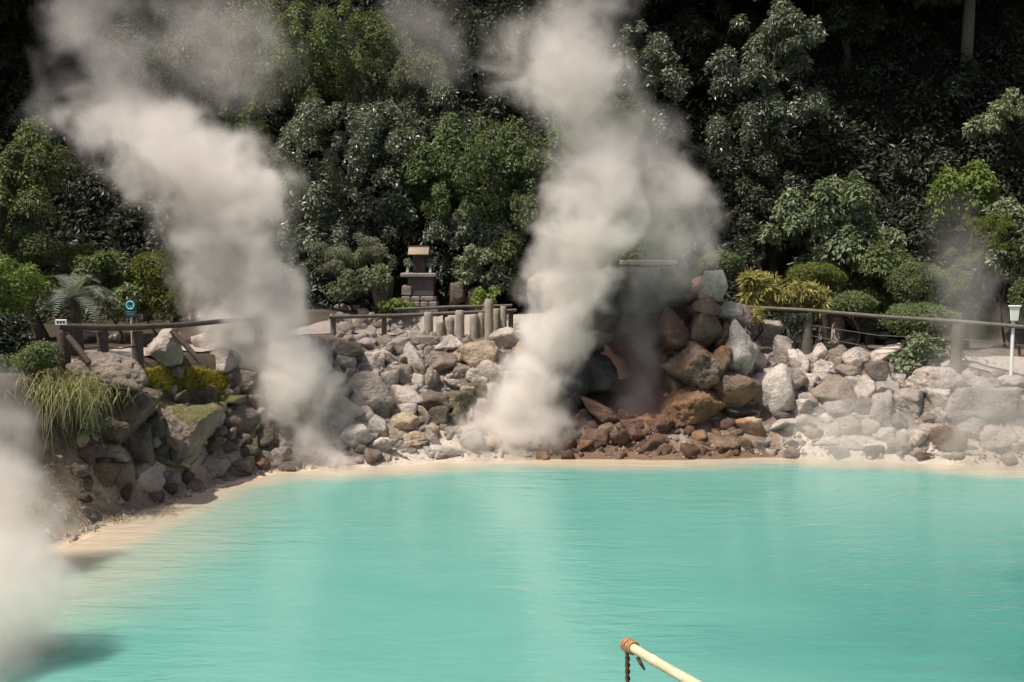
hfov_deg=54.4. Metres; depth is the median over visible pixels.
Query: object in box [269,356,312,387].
boulder
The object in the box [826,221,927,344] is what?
broadleaf tree
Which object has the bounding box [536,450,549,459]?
rock
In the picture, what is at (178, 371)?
rock
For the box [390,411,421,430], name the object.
boulder
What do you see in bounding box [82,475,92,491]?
rock
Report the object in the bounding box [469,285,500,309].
ground plant
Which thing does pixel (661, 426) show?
rock
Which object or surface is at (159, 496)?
rock
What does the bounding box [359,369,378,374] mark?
boulder
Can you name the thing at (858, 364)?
rock
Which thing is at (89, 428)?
ground plant
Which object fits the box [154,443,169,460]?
rock
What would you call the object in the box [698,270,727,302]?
boulder
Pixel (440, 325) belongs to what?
stone pillar
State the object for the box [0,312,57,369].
camellia bush
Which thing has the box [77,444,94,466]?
rock
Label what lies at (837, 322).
boulder
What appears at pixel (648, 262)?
stone slab
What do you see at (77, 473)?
rock
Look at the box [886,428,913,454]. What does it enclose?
boulder
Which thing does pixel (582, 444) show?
rock
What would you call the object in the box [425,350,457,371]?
boulder
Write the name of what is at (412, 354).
boulder
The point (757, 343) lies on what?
rock
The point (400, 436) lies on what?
rock
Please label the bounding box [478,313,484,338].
stone pillar
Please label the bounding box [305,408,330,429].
rock
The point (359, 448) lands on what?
rock
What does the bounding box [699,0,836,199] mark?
laurel tree
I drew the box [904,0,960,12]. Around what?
tall oak
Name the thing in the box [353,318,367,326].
rock
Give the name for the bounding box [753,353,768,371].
rock
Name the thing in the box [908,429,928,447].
rock
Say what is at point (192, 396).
rock
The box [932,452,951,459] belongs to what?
rock
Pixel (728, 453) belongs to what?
rock
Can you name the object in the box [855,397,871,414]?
rock
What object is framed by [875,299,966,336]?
azalea shrub
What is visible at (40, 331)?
broadleaf tree
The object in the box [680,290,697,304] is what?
rock
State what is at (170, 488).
rock
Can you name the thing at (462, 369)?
rock
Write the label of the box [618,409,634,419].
rock
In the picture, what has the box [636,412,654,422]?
rock
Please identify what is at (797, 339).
rock
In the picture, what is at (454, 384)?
rock
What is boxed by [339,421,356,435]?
rock
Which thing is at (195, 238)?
shaded tree
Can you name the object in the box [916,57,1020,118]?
shaded tree
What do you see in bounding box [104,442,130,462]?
boulder
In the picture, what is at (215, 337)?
boulder
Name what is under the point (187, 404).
rock
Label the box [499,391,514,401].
rock
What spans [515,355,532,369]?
rock
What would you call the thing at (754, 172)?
shaded tree
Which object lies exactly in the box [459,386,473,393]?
rock
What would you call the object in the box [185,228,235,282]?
shaded tree
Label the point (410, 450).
rock
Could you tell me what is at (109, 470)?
boulder
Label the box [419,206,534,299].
laurel tree
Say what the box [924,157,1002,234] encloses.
tree
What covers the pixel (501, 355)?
rock
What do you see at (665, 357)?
rock
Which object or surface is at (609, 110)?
broadleaf tree
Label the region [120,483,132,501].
rock
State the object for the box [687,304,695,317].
rock
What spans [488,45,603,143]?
shaded tree
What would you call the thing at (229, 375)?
rock
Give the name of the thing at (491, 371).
boulder
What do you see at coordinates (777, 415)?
rock
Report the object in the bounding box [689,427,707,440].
boulder
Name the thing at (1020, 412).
boulder
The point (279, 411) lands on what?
rock
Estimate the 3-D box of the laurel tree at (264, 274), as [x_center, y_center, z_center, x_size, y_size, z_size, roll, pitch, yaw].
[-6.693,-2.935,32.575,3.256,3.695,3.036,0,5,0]
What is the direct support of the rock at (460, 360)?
on the ground at (632, 350)
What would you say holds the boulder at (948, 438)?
on the ground at (632, 350)
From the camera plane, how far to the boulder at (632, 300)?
26.01 m
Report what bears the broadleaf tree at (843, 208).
on the ground at (632, 350)
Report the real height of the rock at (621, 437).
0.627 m
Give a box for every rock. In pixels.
[69,462,87,479]
[77,431,89,446]
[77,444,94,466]
[77,491,92,502]
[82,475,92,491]
[86,407,105,423]
[87,438,98,448]
[95,457,113,463]
[108,331,125,342]
[115,460,136,489]
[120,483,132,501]
[134,462,149,479]
[135,312,149,321]
[146,416,166,439]
[148,489,164,502]
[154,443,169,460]
[155,399,170,409]
[163,482,177,495]
[165,471,181,486]
[169,366,184,379]
[169,450,183,463]
[173,390,189,403]
[180,402,193,405]
[181,387,194,399]
[181,469,194,483]
[183,386,210,401]
[185,311,205,321]
[186,478,203,491]
[197,387,218,403]
[204,455,230,477]
[205,436,224,454]
[216,413,225,428]
[221,471,234,480]
[223,439,236,453]
[224,406,232,416]
[226,372,232,378]
[226,380,237,389]
[226,427,236,439]
[227,466,246,475]
[230,456,254,474]
[239,432,253,442]
[240,435,258,456]
[245,387,269,407]
[254,377,267,388]
[255,405,265,415]
[255,421,274,447]
[255,455,269,469]
[256,450,277,467]
[265,414,280,423]
[267,446,290,465]
[271,391,293,421]
[275,399,309,422]
[278,422,298,439]
[278,438,293,456]
[278,457,302,471]
[291,442,305,456]
[297,417,306,425]
[299,420,316,431]
[300,375,324,401]
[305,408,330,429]
[318,373,327,380]
[320,423,338,438]
[323,389,335,408]
[328,410,341,422]
[330,365,341,372]
[331,303,349,309]
[333,381,353,399]
[333,441,348,450]
[335,355,356,369]
[336,321,354,332]
[339,295,358,302]
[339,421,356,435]
[342,456,356,465]
[345,367,355,380]
[349,305,364,310]
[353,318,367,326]
[353,332,367,338]
[355,322,367,328]
[355,444,367,453]
[357,308,368,313]
[357,362,376,370]
[358,337,374,348]
[360,405,373,415]
[363,410,374,422]
[363,448,381,463]
[368,414,387,436]
[369,321,380,327]
[372,350,384,368]
[376,334,392,340]
[381,344,393,353]
[381,350,397,362]
[381,369,398,385]
[387,318,394,325]
[387,427,397,438]
[391,364,412,382]
[393,328,406,335]
[395,432,403,439]
[398,403,417,414]
[401,325,419,330]
[402,444,417,453]
[408,326,425,338]
[411,373,424,387]
[416,335,440,345]
[417,405,427,415]
[418,414,430,424]
[424,367,439,388]
[424,426,440,444]
[426,445,463,458]
[427,422,439,437]
[428,406,448,424]
[443,379,461,389]
[448,281,465,310]
[448,401,465,424]
[452,364,471,378]
[453,351,462,362]
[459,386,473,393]
[459,430,485,450]
[461,425,477,434]
[462,335,474,343]
[466,368,479,382]
[468,380,487,397]
[468,408,473,419]
[472,376,487,383]
[476,398,499,415]
[477,427,487,436]
[484,436,502,450]
[485,381,499,399]
[498,349,505,360]
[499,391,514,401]
[514,341,532,358]
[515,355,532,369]
[516,441,533,447]
[525,332,539,347]
[528,427,545,440]
[531,363,545,373]
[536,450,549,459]
[539,406,553,416]
[548,367,554,373]
[551,429,573,444]
[557,438,576,450]
[561,449,575,458]
[563,423,572,430]
[576,439,592,450]
[578,408,589,420]
[579,318,593,332]
[579,428,595,439]
[584,418,598,428]
[586,428,609,448]
[598,422,618,432]
[604,448,622,458]
[609,428,629,445]
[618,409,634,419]
[619,418,644,430]
[627,443,642,451]
[628,425,644,440]
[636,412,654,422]
[638,432,667,453]
[639,420,650,435]
[648,418,675,434]
[654,412,669,419]
[660,353,672,363]
[665,374,686,393]
[674,305,691,324]
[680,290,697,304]
[680,443,699,457]
[682,303,688,311]
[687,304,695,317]
[691,296,721,315]
[691,440,706,449]
[712,345,731,375]
[712,418,734,429]
[713,319,730,348]
[715,408,724,419]
[717,301,743,318]
[724,405,757,416]
[724,450,733,457]
[725,426,742,435]
[727,304,752,328]
[736,436,752,451]
[753,340,761,352]
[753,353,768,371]
[759,345,772,353]
[771,410,794,419]
[783,424,797,434]
[783,440,799,447]
[783,446,799,458]
[788,335,800,344]
[796,392,817,405]
[801,426,823,439]
[804,372,820,389]
[811,372,821,385]
[812,339,822,343]
[812,342,828,359]
[812,360,835,373]
[817,371,832,380]
[819,413,832,423]
[826,420,840,436]
[827,345,847,365]
[829,446,849,459]
[834,363,858,376]
[841,437,862,449]
[844,337,856,348]
[845,330,857,339]
[845,376,858,387]
[852,360,863,375]
[854,374,875,397]
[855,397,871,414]
[859,419,880,436]
[862,445,884,459]
[864,360,890,380]
[875,381,899,392]
[876,427,896,442]
[883,337,899,345]
[885,447,894,453]
[891,373,905,383]
[891,412,908,428]
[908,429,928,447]
[915,452,934,459]
[919,424,930,438]
[922,412,936,421]
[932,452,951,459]
[939,411,954,424]
[940,359,949,366]
[940,397,948,410]
[953,381,971,390]
[972,368,981,375]
[993,419,1005,424]
[1002,452,1017,465]
[1008,441,1023,452]
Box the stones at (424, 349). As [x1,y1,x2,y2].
[56,312,1023,512]
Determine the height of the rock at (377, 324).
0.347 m
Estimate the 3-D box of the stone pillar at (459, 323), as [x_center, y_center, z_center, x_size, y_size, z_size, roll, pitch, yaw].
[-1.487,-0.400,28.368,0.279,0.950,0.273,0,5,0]
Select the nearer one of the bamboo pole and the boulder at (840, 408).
the bamboo pole
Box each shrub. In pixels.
[0,254,56,334]
[64,243,97,291]
[71,249,161,343]
[108,247,204,336]
[144,364,245,401]
[303,232,396,310]
[451,243,498,292]
[695,248,747,300]
[734,266,796,313]
[748,304,766,341]
[777,277,833,336]
[780,311,819,348]
[782,260,848,344]
[829,289,883,346]
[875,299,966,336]
[883,259,957,330]
[888,331,949,381]
[1007,274,1023,355]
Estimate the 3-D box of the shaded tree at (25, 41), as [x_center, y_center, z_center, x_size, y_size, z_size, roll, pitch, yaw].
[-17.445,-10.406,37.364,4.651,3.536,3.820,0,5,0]
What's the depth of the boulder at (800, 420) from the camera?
25.27 m
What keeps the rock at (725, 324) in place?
on the ground at (632, 350)
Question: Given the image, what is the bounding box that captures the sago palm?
[21,274,122,355]
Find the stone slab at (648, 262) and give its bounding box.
[620,260,677,264]
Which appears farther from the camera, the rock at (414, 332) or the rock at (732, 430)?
the rock at (414, 332)
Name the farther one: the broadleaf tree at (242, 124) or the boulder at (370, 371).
the broadleaf tree at (242, 124)
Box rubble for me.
[535,406,755,457]
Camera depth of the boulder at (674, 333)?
26.13 m
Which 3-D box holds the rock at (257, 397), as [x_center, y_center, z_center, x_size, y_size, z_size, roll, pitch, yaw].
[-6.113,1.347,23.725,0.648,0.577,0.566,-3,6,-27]
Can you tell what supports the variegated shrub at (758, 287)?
on the ground at (632, 350)
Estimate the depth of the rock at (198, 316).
31.39 m
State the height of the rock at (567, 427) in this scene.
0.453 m
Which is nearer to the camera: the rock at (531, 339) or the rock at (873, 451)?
the rock at (873, 451)
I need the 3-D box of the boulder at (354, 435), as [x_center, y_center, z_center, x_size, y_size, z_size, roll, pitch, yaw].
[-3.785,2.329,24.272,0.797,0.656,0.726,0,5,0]
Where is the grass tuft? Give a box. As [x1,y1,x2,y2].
[1,360,163,461]
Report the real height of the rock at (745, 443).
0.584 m
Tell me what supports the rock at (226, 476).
on the ground at (632, 350)
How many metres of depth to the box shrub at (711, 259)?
29.14 m
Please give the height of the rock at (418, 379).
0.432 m
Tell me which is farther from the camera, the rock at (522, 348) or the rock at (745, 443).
the rock at (522, 348)
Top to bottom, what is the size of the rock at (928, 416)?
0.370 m
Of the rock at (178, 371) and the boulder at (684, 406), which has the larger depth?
the boulder at (684, 406)
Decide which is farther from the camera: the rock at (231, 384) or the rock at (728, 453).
the rock at (728, 453)
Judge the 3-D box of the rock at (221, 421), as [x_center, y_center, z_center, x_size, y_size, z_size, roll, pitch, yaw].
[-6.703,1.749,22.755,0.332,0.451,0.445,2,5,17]
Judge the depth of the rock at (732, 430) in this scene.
25.31 m
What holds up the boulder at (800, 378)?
on the ground at (632, 350)
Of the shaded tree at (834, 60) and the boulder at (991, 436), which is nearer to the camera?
the boulder at (991, 436)
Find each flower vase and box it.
[403,257,414,272]
[426,257,436,272]
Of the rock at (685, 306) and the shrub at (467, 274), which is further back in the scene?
the shrub at (467, 274)
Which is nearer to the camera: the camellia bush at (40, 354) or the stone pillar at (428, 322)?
the camellia bush at (40, 354)
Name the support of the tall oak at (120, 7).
on the ground at (632, 350)
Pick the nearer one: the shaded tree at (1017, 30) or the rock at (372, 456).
the rock at (372, 456)
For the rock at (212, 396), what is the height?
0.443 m
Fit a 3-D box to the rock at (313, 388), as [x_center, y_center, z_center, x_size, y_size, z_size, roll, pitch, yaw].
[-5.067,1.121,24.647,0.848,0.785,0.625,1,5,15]
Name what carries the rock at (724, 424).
on the ground at (632, 350)
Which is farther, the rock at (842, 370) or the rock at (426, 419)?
the rock at (842, 370)
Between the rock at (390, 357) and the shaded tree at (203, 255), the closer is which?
the rock at (390, 357)
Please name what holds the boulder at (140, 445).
on the ground at (632, 350)
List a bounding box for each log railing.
[57,317,262,384]
[328,304,516,335]
[746,305,1023,374]
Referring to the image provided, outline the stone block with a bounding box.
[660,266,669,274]
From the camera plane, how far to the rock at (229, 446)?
22.58 m
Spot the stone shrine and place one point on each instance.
(419, 289)
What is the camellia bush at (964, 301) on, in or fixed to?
on the ground at (632, 350)
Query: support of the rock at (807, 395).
on the ground at (632, 350)
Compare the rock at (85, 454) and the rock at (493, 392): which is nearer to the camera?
the rock at (85, 454)
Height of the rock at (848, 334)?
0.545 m
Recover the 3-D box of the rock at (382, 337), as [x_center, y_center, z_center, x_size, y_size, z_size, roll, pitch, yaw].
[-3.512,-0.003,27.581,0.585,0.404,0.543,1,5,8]
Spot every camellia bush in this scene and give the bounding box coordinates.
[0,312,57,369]
[0,338,63,372]
[324,262,392,307]
[845,277,983,334]
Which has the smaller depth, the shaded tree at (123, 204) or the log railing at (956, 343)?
the log railing at (956, 343)
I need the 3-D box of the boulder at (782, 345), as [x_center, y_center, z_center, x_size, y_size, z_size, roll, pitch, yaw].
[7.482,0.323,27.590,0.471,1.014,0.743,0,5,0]
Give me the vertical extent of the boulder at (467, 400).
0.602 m
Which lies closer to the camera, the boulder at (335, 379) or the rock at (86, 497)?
the rock at (86, 497)
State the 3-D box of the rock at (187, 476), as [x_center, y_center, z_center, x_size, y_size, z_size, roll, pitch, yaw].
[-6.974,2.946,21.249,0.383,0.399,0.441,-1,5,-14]
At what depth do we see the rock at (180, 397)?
21.89 m
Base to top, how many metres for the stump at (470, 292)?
0.845 m
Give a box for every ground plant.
[78,403,110,438]
[377,297,415,313]
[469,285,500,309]
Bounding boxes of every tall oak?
[0,0,80,24]
[84,0,199,25]
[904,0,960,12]
[929,0,987,12]
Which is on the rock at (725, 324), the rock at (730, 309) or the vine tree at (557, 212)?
the rock at (730, 309)
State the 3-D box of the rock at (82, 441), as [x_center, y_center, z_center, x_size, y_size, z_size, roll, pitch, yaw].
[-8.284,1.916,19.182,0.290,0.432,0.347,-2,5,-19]
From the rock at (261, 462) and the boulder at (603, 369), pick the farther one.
the boulder at (603, 369)
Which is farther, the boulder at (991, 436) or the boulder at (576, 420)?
the boulder at (576, 420)
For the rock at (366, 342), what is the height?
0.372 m
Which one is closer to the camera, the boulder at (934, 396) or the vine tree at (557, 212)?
the boulder at (934, 396)
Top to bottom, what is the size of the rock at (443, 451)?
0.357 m
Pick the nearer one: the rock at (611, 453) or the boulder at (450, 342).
the rock at (611, 453)
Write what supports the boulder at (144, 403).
on the ground at (632, 350)
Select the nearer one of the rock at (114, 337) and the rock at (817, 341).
the rock at (114, 337)
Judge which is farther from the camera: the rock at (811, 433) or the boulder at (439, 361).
the boulder at (439, 361)
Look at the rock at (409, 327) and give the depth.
29.67 m
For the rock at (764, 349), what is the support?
on the ground at (632, 350)
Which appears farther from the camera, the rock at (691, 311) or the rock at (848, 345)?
the rock at (848, 345)
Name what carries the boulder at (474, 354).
on the ground at (632, 350)
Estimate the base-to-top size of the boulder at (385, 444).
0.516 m
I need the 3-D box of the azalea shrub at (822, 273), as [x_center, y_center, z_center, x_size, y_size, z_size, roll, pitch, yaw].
[8.945,-0.928,29.416,1.955,2.899,1.646,0,5,0]
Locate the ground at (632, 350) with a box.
[0,0,1023,564]
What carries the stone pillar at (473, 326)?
on the ground at (632, 350)
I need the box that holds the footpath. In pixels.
[56,312,1023,375]
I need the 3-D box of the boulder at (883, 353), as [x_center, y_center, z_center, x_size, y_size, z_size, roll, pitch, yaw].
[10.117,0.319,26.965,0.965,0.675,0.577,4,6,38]
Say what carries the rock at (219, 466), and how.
on the ground at (632, 350)
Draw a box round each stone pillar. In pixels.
[424,312,432,334]
[436,321,444,336]
[445,317,454,335]
[455,310,464,337]
[470,314,477,338]
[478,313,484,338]
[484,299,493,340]
[493,308,499,331]
[500,306,506,327]
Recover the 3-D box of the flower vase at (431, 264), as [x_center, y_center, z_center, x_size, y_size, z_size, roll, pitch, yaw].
[-2.444,-2.300,30.192,0.370,0.472,0.335,0,5,0]
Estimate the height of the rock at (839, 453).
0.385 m
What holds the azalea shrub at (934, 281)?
on the ground at (632, 350)
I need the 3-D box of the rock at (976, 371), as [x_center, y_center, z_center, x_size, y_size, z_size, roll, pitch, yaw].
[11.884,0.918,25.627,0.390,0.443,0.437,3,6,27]
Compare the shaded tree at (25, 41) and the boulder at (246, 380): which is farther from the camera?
the shaded tree at (25, 41)
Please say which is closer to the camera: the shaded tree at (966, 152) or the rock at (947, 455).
the rock at (947, 455)
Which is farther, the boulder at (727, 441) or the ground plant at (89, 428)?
the boulder at (727, 441)
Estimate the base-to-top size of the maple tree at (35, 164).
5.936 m
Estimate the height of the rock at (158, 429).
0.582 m
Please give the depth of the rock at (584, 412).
25.52 m
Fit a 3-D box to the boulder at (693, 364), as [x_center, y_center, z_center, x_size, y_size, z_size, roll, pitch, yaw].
[5.078,0.702,26.077,2.094,1.422,1.370,-2,5,-24]
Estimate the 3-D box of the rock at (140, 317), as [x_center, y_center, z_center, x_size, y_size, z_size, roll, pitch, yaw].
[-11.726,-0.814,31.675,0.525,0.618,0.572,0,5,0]
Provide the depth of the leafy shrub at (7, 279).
20.68 m
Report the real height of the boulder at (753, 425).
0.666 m
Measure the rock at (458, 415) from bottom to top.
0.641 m
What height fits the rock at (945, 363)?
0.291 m
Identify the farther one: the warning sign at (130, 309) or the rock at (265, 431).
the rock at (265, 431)
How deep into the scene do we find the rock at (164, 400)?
21.47 m
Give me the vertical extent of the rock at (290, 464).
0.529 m
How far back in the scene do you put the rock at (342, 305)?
31.70 m
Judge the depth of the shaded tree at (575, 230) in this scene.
34.59 m
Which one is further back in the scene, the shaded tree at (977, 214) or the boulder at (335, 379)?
the shaded tree at (977, 214)
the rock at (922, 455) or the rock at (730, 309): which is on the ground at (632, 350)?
the rock at (922, 455)
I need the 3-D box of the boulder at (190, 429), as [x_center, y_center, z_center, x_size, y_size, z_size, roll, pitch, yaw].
[-6.887,2.014,21.500,1.945,1.436,0.911,-4,6,-40]
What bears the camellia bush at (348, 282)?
on the ground at (632, 350)
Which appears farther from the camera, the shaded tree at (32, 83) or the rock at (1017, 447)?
the shaded tree at (32, 83)
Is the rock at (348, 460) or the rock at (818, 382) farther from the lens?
the rock at (818, 382)
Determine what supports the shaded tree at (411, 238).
on the ground at (632, 350)
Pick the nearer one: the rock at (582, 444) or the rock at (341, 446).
the rock at (341, 446)
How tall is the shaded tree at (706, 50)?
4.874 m
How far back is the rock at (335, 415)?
24.46 m
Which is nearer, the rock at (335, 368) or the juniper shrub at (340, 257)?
the rock at (335, 368)
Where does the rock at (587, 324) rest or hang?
on the ground at (632, 350)
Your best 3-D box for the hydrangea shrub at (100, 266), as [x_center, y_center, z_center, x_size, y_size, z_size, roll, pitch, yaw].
[-9.801,-0.924,24.460,2.150,2.657,1.736,0,5,0]
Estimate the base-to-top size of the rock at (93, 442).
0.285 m
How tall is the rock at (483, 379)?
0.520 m
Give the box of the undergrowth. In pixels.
[0,0,1023,339]
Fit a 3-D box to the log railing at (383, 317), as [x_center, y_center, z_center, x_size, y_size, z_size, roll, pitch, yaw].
[-2.610,-0.444,28.901,5.504,1.180,0.915,-2,5,-18]
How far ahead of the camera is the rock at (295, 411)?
23.73 m
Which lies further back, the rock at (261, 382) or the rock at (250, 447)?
the rock at (261, 382)
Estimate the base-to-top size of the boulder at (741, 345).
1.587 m
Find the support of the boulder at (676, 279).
on the ground at (632, 350)
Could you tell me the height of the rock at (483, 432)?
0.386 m
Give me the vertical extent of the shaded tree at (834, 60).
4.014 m
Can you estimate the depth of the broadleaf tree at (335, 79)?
33.45 m
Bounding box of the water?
[0,457,1023,681]
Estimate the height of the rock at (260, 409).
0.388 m
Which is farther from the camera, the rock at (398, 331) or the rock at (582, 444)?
the rock at (398, 331)
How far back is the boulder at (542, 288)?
27.18 m
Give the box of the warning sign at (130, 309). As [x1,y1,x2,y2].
[125,300,136,356]
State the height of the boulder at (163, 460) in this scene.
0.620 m
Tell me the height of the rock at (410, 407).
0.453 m
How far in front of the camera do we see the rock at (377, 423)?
24.49 m
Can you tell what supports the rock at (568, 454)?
on the ground at (632, 350)
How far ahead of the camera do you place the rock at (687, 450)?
24.54 m
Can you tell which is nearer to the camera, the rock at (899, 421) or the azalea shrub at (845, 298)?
the rock at (899, 421)
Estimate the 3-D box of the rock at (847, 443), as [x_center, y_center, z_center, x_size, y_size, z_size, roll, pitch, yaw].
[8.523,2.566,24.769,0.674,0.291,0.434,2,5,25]
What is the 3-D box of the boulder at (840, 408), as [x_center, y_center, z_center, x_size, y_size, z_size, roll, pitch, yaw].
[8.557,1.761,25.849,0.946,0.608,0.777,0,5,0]
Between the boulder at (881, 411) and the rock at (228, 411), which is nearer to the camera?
the rock at (228, 411)
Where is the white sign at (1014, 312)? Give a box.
[1008,305,1021,375]
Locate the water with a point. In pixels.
(767, 569)
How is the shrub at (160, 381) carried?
on the ground at (632, 350)
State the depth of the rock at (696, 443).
24.88 m
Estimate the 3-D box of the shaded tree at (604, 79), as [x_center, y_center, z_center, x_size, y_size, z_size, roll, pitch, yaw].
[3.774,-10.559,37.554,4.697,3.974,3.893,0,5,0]
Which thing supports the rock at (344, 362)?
on the ground at (632, 350)
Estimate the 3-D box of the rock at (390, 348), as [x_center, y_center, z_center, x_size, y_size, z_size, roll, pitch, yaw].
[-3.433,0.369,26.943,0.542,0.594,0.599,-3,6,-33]
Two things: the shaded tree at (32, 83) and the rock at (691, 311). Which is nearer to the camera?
the rock at (691, 311)
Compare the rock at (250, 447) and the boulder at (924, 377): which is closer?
the rock at (250, 447)
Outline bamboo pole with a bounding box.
[620,637,701,681]
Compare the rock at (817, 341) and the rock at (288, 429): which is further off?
the rock at (817, 341)
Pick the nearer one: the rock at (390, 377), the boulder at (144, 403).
the boulder at (144, 403)
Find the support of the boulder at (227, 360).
on the ground at (632, 350)
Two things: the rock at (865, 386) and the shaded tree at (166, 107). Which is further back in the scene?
the shaded tree at (166, 107)
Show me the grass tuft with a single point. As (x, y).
(55, 389)
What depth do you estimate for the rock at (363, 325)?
29.70 m
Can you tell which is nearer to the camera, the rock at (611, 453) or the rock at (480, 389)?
the rock at (611, 453)
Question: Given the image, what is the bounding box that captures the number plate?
[55,319,66,324]
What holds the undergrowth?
on the ground at (632, 350)
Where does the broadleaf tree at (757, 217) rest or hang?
on the ground at (632, 350)
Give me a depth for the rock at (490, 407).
25.67 m
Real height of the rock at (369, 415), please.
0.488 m
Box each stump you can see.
[371,276,394,311]
[466,285,481,310]
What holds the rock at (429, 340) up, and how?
on the ground at (632, 350)
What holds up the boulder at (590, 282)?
on the ground at (632, 350)
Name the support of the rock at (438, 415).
on the ground at (632, 350)
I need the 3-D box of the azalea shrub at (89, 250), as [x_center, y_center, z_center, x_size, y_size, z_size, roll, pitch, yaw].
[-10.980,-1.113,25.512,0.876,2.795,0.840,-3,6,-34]
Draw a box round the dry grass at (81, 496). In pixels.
[41,461,138,523]
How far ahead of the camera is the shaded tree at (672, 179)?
34.98 m
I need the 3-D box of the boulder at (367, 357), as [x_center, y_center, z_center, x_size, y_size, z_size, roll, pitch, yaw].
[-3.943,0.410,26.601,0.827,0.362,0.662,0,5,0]
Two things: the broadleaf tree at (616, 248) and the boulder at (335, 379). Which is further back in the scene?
the broadleaf tree at (616, 248)
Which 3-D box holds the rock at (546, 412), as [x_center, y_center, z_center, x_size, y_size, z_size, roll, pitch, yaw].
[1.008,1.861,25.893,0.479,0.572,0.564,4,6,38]
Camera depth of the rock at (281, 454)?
23.24 m
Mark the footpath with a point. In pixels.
(527, 322)
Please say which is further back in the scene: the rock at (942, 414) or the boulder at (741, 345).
the boulder at (741, 345)
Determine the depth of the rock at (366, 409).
25.00 m
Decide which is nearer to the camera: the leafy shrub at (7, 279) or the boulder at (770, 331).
the leafy shrub at (7, 279)
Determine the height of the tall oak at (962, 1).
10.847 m
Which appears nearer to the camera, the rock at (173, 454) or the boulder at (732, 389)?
the rock at (173, 454)
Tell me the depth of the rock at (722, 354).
25.69 m
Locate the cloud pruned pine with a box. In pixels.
[942,211,1019,349]
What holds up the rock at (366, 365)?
on the ground at (632, 350)
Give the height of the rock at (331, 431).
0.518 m
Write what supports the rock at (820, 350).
on the ground at (632, 350)
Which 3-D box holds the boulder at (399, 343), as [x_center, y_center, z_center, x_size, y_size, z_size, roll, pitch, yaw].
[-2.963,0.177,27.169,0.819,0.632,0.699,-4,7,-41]
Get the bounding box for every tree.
[0,10,98,78]
[0,42,83,122]
[0,115,76,314]
[0,218,87,339]
[4,111,97,160]
[90,163,171,248]
[104,0,349,123]
[133,85,186,127]
[141,204,219,262]
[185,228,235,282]
[217,72,339,163]
[221,197,285,230]
[249,93,431,267]
[252,198,356,292]
[257,0,402,175]
[341,30,451,183]
[353,78,480,218]
[361,0,442,69]
[369,201,444,273]
[377,112,435,162]
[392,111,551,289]
[418,3,543,91]
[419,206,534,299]
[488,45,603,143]
[490,177,576,312]
[516,178,598,255]
[525,88,649,279]
[552,0,668,99]
[594,198,691,267]
[600,19,692,266]
[632,20,727,105]
[632,158,714,223]
[649,98,746,171]
[667,0,768,116]
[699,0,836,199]
[702,144,769,222]
[732,150,812,318]
[756,169,907,342]
[788,0,907,76]
[788,2,898,75]
[813,97,867,140]
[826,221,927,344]
[867,134,966,202]
[876,164,941,226]
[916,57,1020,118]
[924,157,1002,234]
[945,203,1009,266]
[950,7,1023,82]
[956,143,980,155]
[959,0,975,70]
[961,86,1023,154]
[981,196,1023,346]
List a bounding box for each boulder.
[65,351,147,389]
[83,331,96,341]
[92,463,122,486]
[93,387,163,443]
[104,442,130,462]
[126,423,155,466]
[136,464,165,492]
[146,328,182,367]
[155,401,226,459]
[155,453,190,469]
[191,324,230,350]
[209,348,243,372]
[216,393,248,403]
[224,404,260,435]
[229,368,262,392]
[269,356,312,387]
[295,336,332,375]
[322,260,346,281]
[323,371,346,390]
[329,339,363,356]
[331,394,363,417]
[340,424,372,447]
[347,373,397,406]
[357,351,372,361]
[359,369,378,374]
[368,437,400,451]
[370,396,394,416]
[387,336,414,353]
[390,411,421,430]
[391,385,422,403]
[402,430,428,447]
[403,342,424,371]
[418,390,453,410]
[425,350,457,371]
[434,335,462,350]
[449,390,476,412]
[460,340,498,367]
[476,360,505,384]
[489,326,518,348]
[527,272,565,306]
[537,326,571,367]
[541,358,592,420]
[544,285,587,331]
[563,330,614,358]
[564,411,585,427]
[577,351,618,394]
[579,267,626,298]
[580,396,619,423]
[594,287,685,313]
[616,266,658,287]
[653,262,693,294]
[656,306,690,350]
[660,386,725,426]
[661,341,728,390]
[689,312,722,348]
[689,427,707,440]
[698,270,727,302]
[709,431,740,449]
[711,370,761,407]
[724,319,757,375]
[735,416,764,434]
[744,318,782,344]
[750,363,794,412]
[769,367,808,389]
[770,418,794,430]
[772,334,791,366]
[788,349,811,372]
[792,399,812,415]
[794,414,817,430]
[811,374,857,402]
[814,314,845,342]
[815,435,840,445]
[823,399,854,416]
[835,415,861,435]
[842,347,870,364]
[870,343,903,360]
[870,389,892,426]
[872,331,890,339]
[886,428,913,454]
[893,388,923,415]
[894,405,912,415]
[904,366,964,393]
[925,388,950,408]
[928,425,966,452]
[940,346,964,358]
[944,387,1022,420]
[956,417,989,437]
[961,368,993,386]
[978,424,1017,449]
[997,374,1023,387]
[1015,398,1023,417]
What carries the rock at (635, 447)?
on the ground at (632, 350)
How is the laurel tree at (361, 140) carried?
on the ground at (632, 350)
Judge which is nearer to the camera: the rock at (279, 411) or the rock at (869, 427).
the rock at (279, 411)
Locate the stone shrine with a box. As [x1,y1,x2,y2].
[399,246,440,317]
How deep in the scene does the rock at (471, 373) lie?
26.49 m
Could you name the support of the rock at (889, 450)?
on the ground at (632, 350)
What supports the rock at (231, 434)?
on the ground at (632, 350)
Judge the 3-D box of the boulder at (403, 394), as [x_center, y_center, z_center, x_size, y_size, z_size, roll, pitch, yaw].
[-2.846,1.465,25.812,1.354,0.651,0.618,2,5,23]

